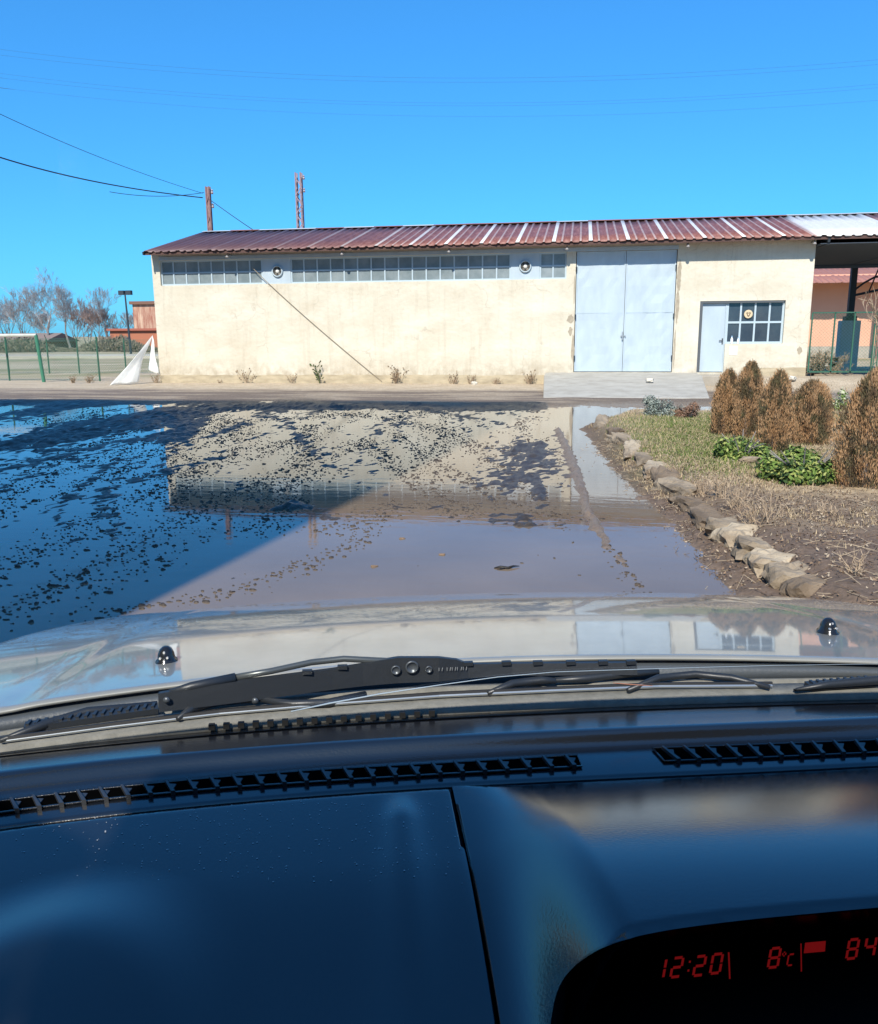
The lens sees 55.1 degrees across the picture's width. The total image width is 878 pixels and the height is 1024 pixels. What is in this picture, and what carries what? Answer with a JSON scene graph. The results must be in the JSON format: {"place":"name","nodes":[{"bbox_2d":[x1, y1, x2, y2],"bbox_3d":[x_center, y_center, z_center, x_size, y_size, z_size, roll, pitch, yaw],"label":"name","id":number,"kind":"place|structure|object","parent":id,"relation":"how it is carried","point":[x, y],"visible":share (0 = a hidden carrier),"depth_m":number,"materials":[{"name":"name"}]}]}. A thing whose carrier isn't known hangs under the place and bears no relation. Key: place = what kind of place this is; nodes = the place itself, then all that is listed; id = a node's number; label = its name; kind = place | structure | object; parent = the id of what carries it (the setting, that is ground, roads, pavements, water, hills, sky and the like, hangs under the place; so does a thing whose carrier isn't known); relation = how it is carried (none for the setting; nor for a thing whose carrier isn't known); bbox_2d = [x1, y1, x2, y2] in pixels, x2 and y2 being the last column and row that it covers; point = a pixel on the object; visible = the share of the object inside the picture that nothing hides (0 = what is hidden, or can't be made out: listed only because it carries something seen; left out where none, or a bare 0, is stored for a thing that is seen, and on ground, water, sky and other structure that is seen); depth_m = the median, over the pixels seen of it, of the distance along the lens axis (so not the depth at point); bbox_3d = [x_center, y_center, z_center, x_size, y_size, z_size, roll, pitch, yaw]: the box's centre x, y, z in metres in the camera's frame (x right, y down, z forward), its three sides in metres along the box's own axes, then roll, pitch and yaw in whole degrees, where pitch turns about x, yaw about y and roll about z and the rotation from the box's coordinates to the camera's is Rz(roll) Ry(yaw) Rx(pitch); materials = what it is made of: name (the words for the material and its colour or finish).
{"place":"outdoors","nodes":[
{"label":"outdoors","id":0,"kind":"place"},
{"bbox_2d":[68,374,77,382],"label":"dry weed","id":1,"kind":"object","parent":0,"point":[73,379],"visible":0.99,"depth_m":26.63,"materials":[{"name":"brown plant"}]},
{"bbox_2d":[0,354,158,358],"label":"path","id":2,"kind":"structure","parent":0,"point":[101,356],"depth_m":56.07,"materials":[{"name":"concrete"}]},
{"bbox_2d":[0,337,877,605],"bbox_3d":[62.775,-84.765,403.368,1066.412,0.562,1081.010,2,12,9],"label":"ground","id":3,"kind":"structure","parent":0,"point":[50,395],"depth_m":13.05,"materials":[{"name":"soil"}]},
{"bbox_2d":[0,296,12,323],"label":"bare tree","id":4,"kind":"object","parent":3,"relation":"on","point":[4,312],"visible":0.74,"depth_m":113.70,"materials":[{"name":"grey plant"}]},
{"bbox_2d":[0,296,23,332],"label":"bare tree","id":5,"kind":"object","parent":3,"relation":"on","point":[3,311],"visible":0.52,"depth_m":117.03,"materials":[{"name":"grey plant"}]},
{"bbox_2d":[0,334,45,381],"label":"goal frame","id":6,"kind":"object","parent":3,"relation":"on","point":[35,336],"visible":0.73,"depth_m":26.95,"materials":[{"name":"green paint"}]},
{"bbox_2d":[0,285,47,332],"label":"bare tree","id":7,"kind":"object","parent":3,"relation":"on","point":[29,315],"visible":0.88,"depth_m":105.80,"materials":[{"name":"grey plant"}]},
{"bbox_2d":[18,308,55,332],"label":"bare tree","id":8,"kind":"object","parent":3,"relation":"on","point":[43,318],"visible":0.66,"depth_m":117.83,"materials":[{"name":"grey plant"}]},
{"bbox_2d":[0,333,78,347],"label":"long low shed","id":9,"kind":"structure","parent":3,"relation":"on","point":[62,336],"depth_m":93.58,"materials":[{"name":"grey"}]},
{"bbox_2d":[18,267,65,334],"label":"bare tree","id":10,"kind":"object","parent":3,"relation":"on","point":[35,295],"visible":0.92,"depth_m":93.06,"materials":[{"name":"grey plant"}]},
{"bbox_2d":[0,331,100,380],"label":"chain link fence","id":11,"kind":"object","parent":3,"relation":"on","point":[7,359],"visible":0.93,"depth_m":27.70,"materials":[{"name":"metal"}]},
{"bbox_2d":[47,285,79,347],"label":"bare tree","id":12,"kind":"object","parent":3,"relation":"on","point":[64,301],"visible":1,"depth_m":92.62,"materials":[{"name":"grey plant"}]},
{"bbox_2d":[53,304,92,338],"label":"bare tree","id":13,"kind":"object","parent":3,"relation":"on","point":[72,317],"visible":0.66,"depth_m":111.23,"materials":[{"name":"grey plant"}]},
{"bbox_2d":[0,334,157,352],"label":"scrub","id":14,"kind":"object","parent":3,"relation":"on","point":[102,347],"visible":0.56,"depth_m":76.84,"materials":[{"name":"brown"}]},
{"bbox_2d":[0,334,158,373],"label":"chain link fence","id":15,"kind":"object","parent":3,"relation":"on","point":[77,346],"visible":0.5,"depth_m":33.02,"materials":[{"name":"metal"}]},
{"bbox_2d":[73,295,105,342],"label":"bare tree","id":16,"kind":"object","parent":3,"relation":"on","point":[80,305],"visible":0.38,"depth_m":116.38,"materials":[{"name":"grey plant"}]},
{"bbox_2d":[83,374,96,382],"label":"dry weed","id":17,"kind":"object","parent":3,"relation":"on","point":[89,380],"visible":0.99,"depth_m":26.53,"materials":[{"name":"brown plant"}]},
{"bbox_2d":[85,287,120,337],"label":"bare tree","id":18,"kind":"object","parent":3,"relation":"on","point":[101,305],"visible":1,"depth_m":104.01,"materials":[{"name":"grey plant"}]},
{"bbox_2d":[81,306,126,338],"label":"bare tree","id":19,"kind":"object","parent":3,"relation":"on","point":[95,316],"visible":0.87,"depth_m":105.30,"materials":[{"name":"grey plant"}]},
{"bbox_2d":[118,290,132,353],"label":"floodlight pole","id":20,"kind":"object","parent":3,"relation":"on","point":[125,292],"visible":0.87,"depth_m":65.72,"materials":[{"name":"grey metal"}]},
{"bbox_2d":[120,312,133,327],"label":"bare tree","id":21,"kind":"object","parent":3,"relation":"on","point":[125,319],"visible":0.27,"depth_m":110.06,"materials":[{"name":"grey plant"}]},
{"bbox_2d":[106,328,157,346],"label":"brick building","id":22,"kind":"structure","parent":3,"relation":"on","point":[144,335],"depth_m":87.04,"materials":[{"name":"brown"}]},
{"bbox_2d":[110,335,158,384],"bbox_3d":[-9.379,-4.636,25.637,1.585,1.456,0.277,-12,17,-43],"label":"white tarp","id":23,"kind":"object","parent":3,"relation":"on","point":[130,373],"visible":1,"depth_m":25.75,"materials":[{"name":"fabric"}]},
{"bbox_2d":[129,301,155,327],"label":"brick tower","id":24,"kind":"structure","parent":3,"relation":"on","point":[144,316],"depth_m":99.04,"materials":[{"name":"brown"}]},
{"bbox_2d":[150,373,160,382],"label":"dry weed","id":25,"kind":"object","parent":3,"relation":"on","point":[155,379],"visible":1,"depth_m":26.19,"materials":[{"name":"brown plant"}]},
{"bbox_2d":[205,186,213,230],"bbox_3d":[-9.475,-9.751,35.581,0.348,7.565,0.223,2,12,9],"label":"utility pole","id":26,"kind":"object","parent":3,"relation":"on","point":[209,203],"visible":0.35,"depth_m":34.92,"materials":[{"name":"brown"}]},
{"bbox_2d":[0,114,200,192],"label":"overhead wire","id":27,"kind":"object","parent":26,"relation":"attached to","point":[97,156],"visible":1,"depth_m":28.40,"materials":[{"name":"grey"}]},
{"bbox_2d":[0,157,202,197],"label":"overhead wire","id":28,"kind":"object","parent":26,"relation":"attached to","point":[95,181],"visible":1,"depth_m":29.84,"materials":[{"name":"grey"}]},
{"bbox_2d":[112,192,203,195],"bbox_3d":[-11.054,-12.603,33.182,0.112,0.540,4.455,8,15,34],"label":"overhead wire","id":29,"kind":"object","parent":26,"relation":"attached to","point":[144,195],"visible":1,"depth_m":32.61,"materials":[{"name":"grey"}]},
{"bbox_2d":[209,199,251,228],"bbox_3d":[-7.829,-11.253,31.820,0.094,2.134,7.550,-6,13,-25],"label":"overhead wire","id":30,"kind":"object","parent":26,"relation":"attached to","point":[231,215],"visible":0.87,"depth_m":31.89,"materials":[{"name":"grey"}]},
{"bbox_2d":[236,368,254,382],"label":"dry weed","id":31,"kind":"object","parent":3,"relation":"on","point":[246,376],"visible":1,"depth_m":25.74,"materials":[{"name":"brown plant"}]},
{"bbox_2d":[294,172,304,227],"bbox_3d":[-6.254,-11.064,38.908,0.467,8.702,0.342,2,12,9],"label":"lattice pole","id":32,"kind":"object","parent":3,"relation":"on","point":[302,190],"visible":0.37,"depth_m":38.21,"materials":[{"name":"red"}]},
{"bbox_2d":[309,360,322,382],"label":"dry weed","id":33,"kind":"object","parent":3,"relation":"on","point":[317,375],"visible":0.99,"depth_m":25.27,"materials":[{"name":"green"}]},
{"bbox_2d":[0,401,796,642],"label":"puddle water","id":34,"kind":"structure","parent":3,"relation":"on","point":[477,549],"depth_m":6.75,"materials":[{"name":"liquid"}]},
{"bbox_2d":[0,405,651,630],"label":"mud crumbs","id":35,"kind":"object","parent":34,"relation":"on","point":[170,535],"visible":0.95,"depth_m":8.20,"materials":[{"name":"brown"}]},
{"bbox_2d":[0,592,877,1023],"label":"car","id":36,"kind":"object","parent":34,"relation":"on","point":[562,808],"visible":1,"depth_m":0.79,"materials":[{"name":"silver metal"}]},
{"bbox_2d":[494,565,516,569],"bbox_3d":[0.445,0.362,5.487,0.169,0.025,0.053,-3,12,-12],"label":"driftwood","id":37,"kind":"object","parent":34,"relation":"on","point":[502,567],"visible":1,"depth_m":5.48,"materials":[{"name":"black wood"}]},
{"bbox_2d":[606,427,624,434],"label":"kerb stone","id":38,"kind":"object","parent":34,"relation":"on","point":[614,429],"visible":0.48,"depth_m":11.70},
{"bbox_2d":[388,365,408,383],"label":"dry weed","id":39,"kind":"object","parent":3,"relation":"on","point":[395,378],"visible":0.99,"depth_m":24.94,"materials":[{"name":"brown plant"}]},
{"bbox_2d":[448,373,457,383],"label":"dry weed","id":40,"kind":"object","parent":3,"relation":"on","point":[454,381],"visible":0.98,"depth_m":24.69,"materials":[{"name":"brown plant"}]},
{"bbox_2d":[467,375,475,383],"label":"dry weed","id":41,"kind":"object","parent":3,"relation":"on","point":[472,378],"visible":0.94,"depth_m":24.63,"materials":[{"name":"brown plant"}]},
{"bbox_2d":[142,212,877,383],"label":"shed","id":42,"kind":"structure","parent":3,"relation":"on","point":[423,306],"depth_m":24.40,"materials":[{"name":"beige paint"}]},
{"bbox_2d":[160,259,262,285],"bbox_3d":[-6.864,-7.233,25.423,3.250,0.730,0.050,2,12,9],"label":"window","id":43,"kind":"structure","parent":42,"relation":"in","point":[230,271],"depth_m":25.42,"materials":[{"name":"glass"}]},
{"bbox_2d":[272,265,282,276],"bbox_3d":[-4.806,-7.159,25.030,0.350,0.350,0.075,2,12,9],"label":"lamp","id":44,"kind":"object","parent":42,"relation":"attached to","point":[277,270],"visible":1,"depth_m":25.02,"materials":[{"name":"metal"}]},
{"bbox_2d":[252,267,381,381],"bbox_3d":[-3.636,-5.591,25.110,3.896,3.359,0.035,2,12,9],"label":"cable","id":45,"kind":"object","parent":42,"relation":"attached to","point":[315,325],"visible":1,"depth_m":25.11,"materials":[{"name":"brown plastic"}]},
{"bbox_2d":[290,253,510,282],"bbox_3d":[-1.174,-7.079,24.509,6.540,0.730,0.050,2,12,9],"label":"window","id":46,"kind":"structure","parent":42,"relation":"in","point":[457,267],"depth_m":24.49,"materials":[{"name":"glass"}]},
{"bbox_2d":[519,260,530,272],"bbox_3d":[2.448,-6.963,23.865,0.350,0.350,0.075,2,12,9],"label":"extractor fan","id":47,"kind":"object","parent":42,"relation":"attached to","point":[524,266],"visible":1,"depth_m":23.86},
{"bbox_2d":[539,252,566,278],"bbox_3d":[3.228,-6.960,23.803,0.760,0.730,0.050,2,12,9],"label":"window","id":48,"kind":"structure","parent":42,"relation":"in","point":[553,265],"depth_m":23.80,"materials":[{"name":"glass"}]},
{"bbox_2d":[699,303,725,371],"bbox_3d":[7.615,-4.884,23.518,0.670,1.905,0.089,2,12,9],"label":"door","id":49,"kind":"structure","parent":42,"relation":"in","point":[713,317],"depth_m":23.52,"materials":[{"name":"blue paint"}]},
{"bbox_2d":[729,346,737,354],"bbox_3d":[8.184,-4.488,23.405,0.220,0.250,0.005,2,12,9],"label":"paper notice","id":50,"kind":"object","parent":42,"relation":"attached to","point":[733,350],"visible":1,"depth_m":23.40,"materials":[{"name":"beige"}]},
{"bbox_2d":[725,300,784,343],"bbox_3d":[8.721,-5.247,23.277,1.516,1.156,0.050,2,12,9],"label":"window","id":51,"kind":"structure","parent":42,"relation":"in","point":[765,326],"depth_m":23.28,"materials":[{"name":"glass"}]},
{"bbox_2d":[744,310,752,317],"bbox_3d":[8.534,-5.457,23.211,0.230,0.230,0.020,2,12,9],"label":"round emblem","id":52,"kind":"object","parent":51,"relation":"attached to","point":[748,313],"visible":1,"depth_m":23.21,"materials":[{"name":"beige"}]},
{"bbox_2d":[523,369,535,383],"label":"dry weed","id":53,"kind":"object","parent":3,"relation":"on","point":[530,379],"visible":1,"depth_m":24.30,"materials":[{"name":"brown plant"}]},
{"bbox_2d":[593,414,609,430],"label":"kerb stone","id":54,"kind":"object","parent":3,"relation":"on","point":[601,420],"visible":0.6,"depth_m":13.02,"materials":[{"name":"stone"}]},
{"bbox_2d":[604,432,632,444],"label":"kerb stone","id":55,"kind":"object","parent":3,"relation":"on","point":[616,437],"visible":0.32,"depth_m":11.06,"materials":[{"name":"stone"}]},
{"bbox_2d":[543,373,708,398],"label":"concrete ramp","id":56,"kind":"structure","parent":3,"relation":"on","point":[637,385],"depth_m":20.97,"materials":[{"name":"concrete"}]},
{"bbox_2d":[645,378,653,381],"bbox_3d":[5.352,-3.349,21.389,0.211,0.110,0.162,6,9,8],"label":"rubble lump","id":57,"kind":"object","parent":56,"relation":"on","point":[649,379],"visible":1,"depth_m":21.33,"materials":[{"name":"beige stone"}]},
{"bbox_2d":[623,439,640,459],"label":"kerb stone","id":58,"kind":"object","parent":3,"relation":"on","point":[630,448],"visible":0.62,"depth_m":10.02,"materials":[{"name":"stone"}]},
{"bbox_2d":[634,452,653,466],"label":"kerb stone","id":59,"kind":"object","parent":3,"relation":"on","point":[640,459],"visible":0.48,"depth_m":9.16,"materials":[{"name":"stone"}]},
{"bbox_2d":[642,460,666,478],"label":"kerb stone","id":60,"kind":"object","parent":3,"relation":"on","point":[647,466],"visible":0.5,"depth_m":8.60,"materials":[{"name":"stone"}]},
{"bbox_2d":[641,395,674,416],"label":"sage shrub","id":61,"kind":"object","parent":3,"relation":"on","point":[655,406],"visible":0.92,"depth_m":13.54,"materials":[{"name":"grey plant"}]},
{"bbox_2d":[650,465,680,482],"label":"kerb stone","id":62,"kind":"object","parent":3,"relation":"on","point":[660,471],"visible":0.38,"depth_m":8.19,"materials":[{"name":"stone"}]},
{"bbox_2d":[667,462,682,470],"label":"dry weed","id":63,"kind":"object","parent":3,"relation":"on","point":[675,466],"visible":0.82,"depth_m":8.24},
{"bbox_2d":[651,476,699,496],"bbox_3d":[2.193,-0.192,7.662,0.276,0.190,0.743,-6,13,-8],"label":"kerb stone","id":64,"kind":"object","parent":3,"relation":"on","point":[672,485],"visible":0.55,"depth_m":7.59,"materials":[{"name":"stone"}]},
{"bbox_2d":[673,401,700,417],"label":"dry round shrub","id":65,"kind":"object","parent":3,"relation":"on","point":[691,410],"visible":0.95,"depth_m":13.02,"materials":[{"name":"brown plant"}]},
{"bbox_2d":[668,495,711,511],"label":"kerb stone","id":66,"kind":"object","parent":3,"relation":"on","point":[682,502],"visible":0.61,"depth_m":7.04,"materials":[{"name":"stone"}]},
{"bbox_2d":[691,477,713,496],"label":"dry weed","id":67,"kind":"object","parent":3,"relation":"on","point":[701,492],"visible":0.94,"depth_m":7.16,"materials":[{"name":"plant"}]},
{"bbox_2d":[687,504,724,529],"bbox_3d":[2.117,0.053,6.583,0.280,0.130,0.617,4,14,7],"label":"kerb stone","id":68,"kind":"object","parent":3,"relation":"on","point":[699,514],"visible":0.59,"depth_m":6.53,"materials":[{"name":"stone"}]},
{"bbox_2d":[699,374,719,385],"bbox_3d":[7.708,-3.637,23.267,1.150,0.290,0.720,2,12,9],"label":"door step","id":69,"kind":"object","parent":3,"relation":"on","point":[710,379],"depth_m":22.96,"materials":[{"name":"concrete"}]},
{"bbox_2d":[707,470,734,498],"bbox_3d":[2.302,-0.233,6.915,0.199,0.260,0.293,8,15,34],"label":"dry weed","id":70,"kind":"object","parent":3,"relation":"on","point":[719,489],"visible":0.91,"depth_m":6.88,"materials":[{"name":"plant"}]},
{"bbox_2d":[704,516,739,539],"bbox_3d":[2.085,0.149,6.164,0.284,0.199,0.433,3,8,14],"label":"kerb stone","id":71,"kind":"object","parent":3,"relation":"on","point":[712,524],"visible":0.38,"depth_m":6.09,"materials":[{"name":"stone"}]},
{"bbox_2d":[707,367,738,434],"bbox_3d":[3.668,-1.400,10.823,0.457,0.956,0.460,-5,13,-20],"label":"cypress","id":72,"kind":"object","parent":3,"relation":"on","point":[721,397],"visible":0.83,"depth_m":10.71,"materials":[{"name":"brown plant"}]},
{"bbox_2d":[580,425,877,602],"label":"leaf litter","id":73,"kind":"object","parent":3,"relation":"on","point":[823,540],"visible":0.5,"depth_m":6.26,"materials":[{"name":"brown"}]},
{"bbox_2d":[710,522,757,547],"bbox_3d":[2.084,0.204,5.872,0.285,0.218,0.389,-5,17,-10],"label":"kerb stone","id":74,"kind":"object","parent":3,"relation":"on","point":[729,533],"visible":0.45,"depth_m":5.84,"materials":[{"name":"stone"}]},
{"bbox_2d":[592,428,877,605],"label":"fallen twigs","id":75,"kind":"object","parent":3,"relation":"on","point":[843,554],"visible":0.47,"depth_m":6.30,"materials":[{"name":"beige"}]},
{"bbox_2d":[714,478,756,508],"bbox_3d":[2.286,-0.128,6.484,0.229,0.239,0.293,-5,13,-22],"label":"dry weed","id":76,"kind":"object","parent":3,"relation":"on","point":[737,501],"visible":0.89,"depth_m":6.47,"materials":[{"name":"plant"}]},
{"bbox_2d":[712,429,771,460],"bbox_3d":[3.162,-0.668,8.766,0.625,0.349,0.457,2,12,9],"label":"green bush","id":77,"kind":"object","parent":3,"relation":"on","point":[735,449],"visible":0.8,"depth_m":8.70,"materials":[{"name":"green plant"}]},
{"bbox_2d":[727,359,767,437],"bbox_3d":[3.848,-1.381,10.473,0.492,1.057,0.492,2,12,9],"label":"cypress","id":78,"kind":"object","parent":3,"relation":"on","point":[743,405],"visible":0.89,"depth_m":10.39,"materials":[{"name":"brown plant"}]},
{"bbox_2d":[738,456,762,463],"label":"flat stone","id":79,"kind":"object","parent":3,"relation":"on","point":[747,459],"visible":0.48,"depth_m":8.52,"materials":[{"name":"stone"}]},
{"bbox_2d":[735,488,766,524],"bbox_3d":[2.173,-0.037,5.889,0.209,0.326,0.311,2,12,9],"label":"dry weed","id":80,"kind":"object","parent":3,"relation":"on","point":[753,516],"visible":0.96,"depth_m":5.88,"materials":[{"name":"plant"}]},
{"bbox_2d":[731,535,771,560],"bbox_3d":[2.077,0.277,5.554,0.284,0.222,0.493,11,7,12],"label":"kerb stone","id":81,"kind":"object","parent":3,"relation":"on","point":[743,545],"visible":0.42,"depth_m":5.42,"materials":[{"name":"stone"}]},
{"bbox_2d":[742,547,795,577],"bbox_3d":[2.054,0.343,5.228,0.283,0.211,0.369,-2,11,3],"label":"kerb stone","id":82,"kind":"object","parent":3,"relation":"on","point":[756,559],"visible":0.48,"depth_m":5.15,"materials":[{"name":"stone"}]},
{"bbox_2d":[752,488,788,520],"bbox_3d":[2.334,-0.052,5.903,0.196,0.270,0.245,-1,12,-2],"label":"dry weed","id":83,"kind":"object","parent":3,"relation":"on","point":[767,514],"visible":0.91,"depth_m":5.89,"materials":[{"name":"plant"}]},
{"bbox_2d":[753,367,797,451],"bbox_3d":[3.756,-1.097,9.302,0.461,1.006,0.468,11,17,43],"label":"cypress","id":84,"kind":"object","parent":3,"relation":"on","point":[779,403],"visible":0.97,"depth_m":9.22,"materials":[{"name":"brown plant"}]},
{"bbox_2d":[761,560,808,588],"bbox_3d":[2.036,0.413,4.929,0.281,0.210,0.381,-1,13,15],"label":"kerb stone","id":85,"kind":"object","parent":3,"relation":"on","point":[774,575],"visible":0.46,"depth_m":4.87,"materials":[{"name":"stone"}]},
{"bbox_2d":[754,445,841,485],"bbox_3d":[3.193,-0.427,7.516,0.625,0.413,0.667,-9,15,-35],"label":"green bush","id":86,"kind":"object","parent":3,"relation":"on","point":[796,465],"visible":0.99,"depth_m":7.38,"materials":[{"name":"green plant"}]},
{"bbox_2d":[779,573,826,597],"bbox_3d":[2.044,0.462,4.664,0.287,0.215,0.280,-6,3,2],"label":"kerb stone","id":87,"kind":"object","parent":3,"relation":"on","point":[807,585],"visible":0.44,"depth_m":4.60,"materials":[{"name":"stone"}]},
{"bbox_2d":[787,376,837,444],"bbox_3d":[4.371,-1.163,9.901,0.672,0.862,0.696,2,12,9],"label":"cypress","id":88,"kind":"object","parent":3,"relation":"on","point":[814,409],"visible":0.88,"depth_m":9.77,"materials":[{"name":"brown plant"}]},
{"bbox_2d":[805,356,840,375],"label":"dry bush","id":89,"kind":"object","parent":3,"relation":"on","point":[837,359],"visible":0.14,"depth_m":24.25,"materials":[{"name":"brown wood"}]},
{"bbox_2d":[818,497,836,514],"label":"dry weed","id":90,"kind":"object","parent":3,"relation":"on","point":[824,509],"visible":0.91,"depth_m":6.21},
{"bbox_2d":[806,349,852,375],"bbox_3d":[10.984,-4.187,24.035,1.607,1.008,1.240,2,12,9],"label":"dry bush","id":91,"kind":"object","parent":3,"relation":"on","point":[822,362],"visible":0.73,"depth_m":23.87,"materials":[{"name":"plant"}]},
{"bbox_2d":[830,386,852,410],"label":"green bush","id":92,"kind":"object","parent":3,"relation":"on","point":[841,398],"visible":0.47,"depth_m":14.09,"materials":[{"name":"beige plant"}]},
{"bbox_2d":[807,268,877,358],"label":"orange building","id":93,"kind":"structure","parent":3,"relation":"on","point":[830,289],"depth_m":43.84,"materials":[{"name":"orange plaster"},{"name":"red roof tile"}]},
{"bbox_2d":[821,365,877,489],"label":"cypress","id":94,"kind":"object","parent":3,"relation":"on","point":[863,415],"visible":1,"depth_m":7.16,"materials":[{"name":"brown plant"}]},
{"bbox_2d":[837,549,869,574],"bbox_3d":[2.336,0.283,4.725,0.129,0.164,0.179,-2,12,-7],"label":"dry weed","id":95,"kind":"object","parent":3,"relation":"on","point":[859,566],"visible":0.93,"depth_m":4.71,"materials":[{"name":"plant"}]},
{"bbox_2d":[835,239,877,370],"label":"steel column","id":96,"kind":"structure","parent":3,"relation":"on","point":[853,288],"depth_m":29.96,"materials":[{"name":"metal"}]},
{"bbox_2d":[858,287,877,340],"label":"bare shrub","id":97,"kind":"object","parent":3,"relation":"on","point":[875,315],"visible":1,"depth_m":16.61,"materials":[{"name":"plant"}]},
{"bbox_2d":[872,325,877,368],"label":"gate post","id":98,"kind":"object","parent":3,"relation":"on","point":[874,355],"visible":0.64,"depth_m":22.65,"materials":[{"name":"metal"}]},
{"bbox_2d":[807,312,876,372],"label":"gate","id":99,"kind":"structure","parent":98,"relation":"attached to","point":[832,354],"depth_m":22.79,"materials":[{"name":"metal"}]},
{"bbox_2d":[0,0,877,336],"label":"sky","id":100,"kind":"structure","parent":0,"point":[466,155],"materials":[{"name":"blue"}]},
{"bbox_2d":[586,408,877,551],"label":"dry grass","id":101,"kind":"structure","parent":0,"point":[796,514],"depth_m":7.61,"materials":[{"name":"plant"}]},
{"bbox_2d":[605,409,875,487],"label":"grass","id":102,"kind":"structure","parent":0,"point":[681,425],"depth_m":10.28,"materials":[{"name":"plant"}]}
]}

